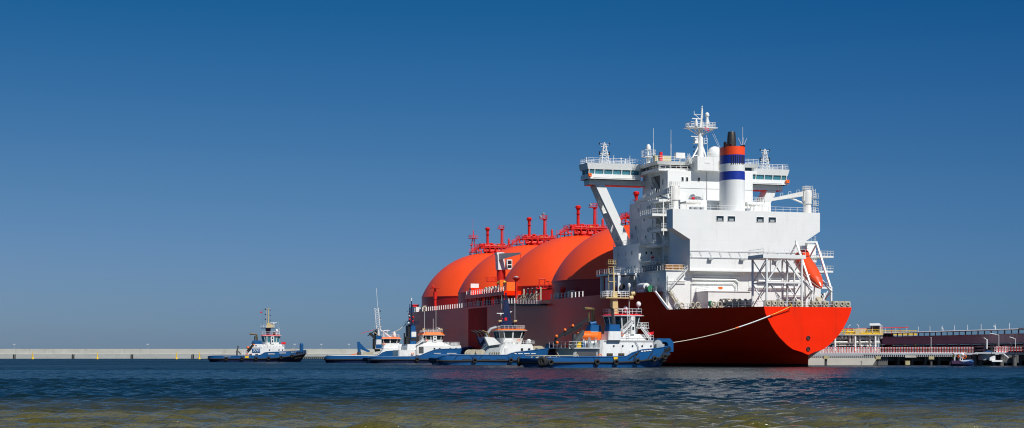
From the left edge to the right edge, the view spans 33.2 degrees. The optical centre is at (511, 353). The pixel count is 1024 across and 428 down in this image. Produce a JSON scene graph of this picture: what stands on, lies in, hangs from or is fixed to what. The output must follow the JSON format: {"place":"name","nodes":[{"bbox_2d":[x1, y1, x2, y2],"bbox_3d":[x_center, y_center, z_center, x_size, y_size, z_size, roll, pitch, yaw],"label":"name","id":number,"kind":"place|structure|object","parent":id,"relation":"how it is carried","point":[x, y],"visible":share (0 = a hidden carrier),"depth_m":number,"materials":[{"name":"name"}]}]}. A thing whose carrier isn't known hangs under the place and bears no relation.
{"place":"outdoors","nodes":[
{"label":"outdoors","id":0,"kind":"place"},
{"bbox_2d":[0,359,1023,427],"bbox_3d":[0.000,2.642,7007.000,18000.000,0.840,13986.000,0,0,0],"label":"water","id":1,"kind":"structure","parent":0,"point":[141,393],"depth_m":104.23,"materials":[{"name":"blue liquid"}]},
{"bbox_2d":[207,309,306,361],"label":"tug","id":2,"kind":"object","parent":1,"relation":"on","point":[270,349],"visible":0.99,"depth_m":555.56,"materials":[{"name":"blue paint"}]},
{"bbox_2d":[323,288,401,362],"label":"tug","id":3,"kind":"object","parent":1,"relation":"on","point":[389,344],"visible":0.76,"depth_m":498.65,"materials":[{"name":"blue paint"}]},
{"bbox_2d":[362,298,472,362],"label":"tug","id":4,"kind":"object","parent":1,"relation":"on","point":[427,346],"visible":0.82,"depth_m":475.96,"materials":[{"name":"blue paint"}]},
{"bbox_2d":[0,349,879,358],"bbox_3d":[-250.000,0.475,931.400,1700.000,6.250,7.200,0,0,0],"label":"breakwater wall","id":5,"kind":"structure","parent":1,"relation":"in","point":[115,353],"depth_m":929.40,"materials":[{"name":"concrete"}]},
{"bbox_2d":[428,293,555,364],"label":"tug","id":6,"kind":"object","parent":1,"relation":"on","point":[504,346],"visible":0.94,"depth_m":406.48,"materials":[{"name":"blue paint"}]},
{"bbox_2d":[517,260,672,367],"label":"tug","id":7,"kind":"object","parent":1,"relation":"on","point":[621,343],"visible":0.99,"depth_m":327.57,"materials":[{"name":"blue paint"}]},
{"bbox_2d":[575,331,601,339],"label":"rescue boat","id":8,"kind":"object","parent":7,"relation":"on","point":[592,335],"visible":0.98,"depth_m":326.64,"materials":[{"name":"orange paint"}]},
{"bbox_2d":[673,303,791,342],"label":"tow rope","id":9,"kind":"object","parent":7,"relation":"attached to","point":[739,326],"visible":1,"depth_m":340.06,"materials":[{"name":"white fabric"}]},
{"bbox_2d":[408,106,851,366],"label":"gas carrier","id":10,"kind":"object","parent":1,"relation":"on","point":[720,235],"visible":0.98,"depth_m":379.58,"materials":[{"name":"red paint"}]},
{"bbox_2d":[663,264,683,269],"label":"railing","id":11,"kind":"object","parent":10,"relation":"on","point":[674,266],"visible":1,"depth_m":367.94,"materials":[{"name":"white metal"}]},
{"bbox_2d":[793,250,822,288],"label":"lifeboat","id":12,"kind":"object","parent":10,"relation":"attached to","point":[815,276],"visible":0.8,"depth_m":349.91,"materials":[{"name":"orange plastic"}]},
{"bbox_2d":[823,356,828,364],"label":"fender pile","id":13,"kind":"object","parent":1,"relation":"in","point":[825,358],"visible":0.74,"depth_m":387.73,"materials":[{"name":"grey metal"}]},
{"bbox_2d":[875,356,880,364],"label":"fender pile","id":14,"kind":"object","parent":1,"relation":"in","point":[877,358],"visible":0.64,"depth_m":387.71,"materials":[{"name":"grey metal"}]},
{"bbox_2d":[808,352,1023,364],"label":"jetty deck","id":15,"kind":"structure","parent":1,"relation":"in","point":[913,358],"depth_m":392.00,"materials":[{"name":"concrete"}]},
{"bbox_2d":[826,327,908,351],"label":"pipe rack","id":16,"kind":"object","parent":15,"relation":"on","point":[859,337],"visible":0.65,"depth_m":396.69,"materials":[{"name":"white metal"}]},
{"bbox_2d":[870,323,880,333],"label":"watch shelter","id":17,"kind":"object","parent":16,"relation":"on","point":[875,325],"visible":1,"depth_m":396.80,"materials":[{"name":"white metal"}]},
{"bbox_2d":[881,330,916,336],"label":"walkway","id":18,"kind":"structure","parent":16,"relation":"attached to","point":[909,334],"depth_m":481.95,"materials":[{"name":"metal"}]},
{"bbox_2d":[826,347,973,351],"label":"guard rail","id":19,"kind":"object","parent":15,"relation":"on","point":[898,347],"visible":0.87,"depth_m":391.81,"materials":[{"name":"red metal"}]},
{"bbox_2d":[880,323,1023,351],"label":"pipe gallery","id":20,"kind":"object","parent":15,"relation":"on","point":[977,341],"visible":0.76,"depth_m":428.24,"materials":[{"name":"red metal"}]},
{"bbox_2d":[928,356,933,364],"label":"fender pile","id":21,"kind":"object","parent":1,"relation":"in","point":[930,357],"visible":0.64,"depth_m":387.56,"materials":[{"name":"grey metal"}]},
{"bbox_2d":[949,353,973,365],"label":"work boat","id":22,"kind":"object","parent":1,"relation":"on","point":[962,362],"visible":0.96,"depth_m":365.32,"materials":[{"name":"blue paint"}]},
{"bbox_2d":[967,346,1021,365],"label":"berthing dolphin","id":23,"kind":"object","parent":1,"relation":"in","point":[992,358],"visible":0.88,"depth_m":374.52,"materials":[{"name":"metal"}]},
{"bbox_2d":[0,0,1023,348],"label":"sky","id":24,"kind":"structure","parent":0,"point":[174,174],"materials":[{"name":"blue"}]}
]}

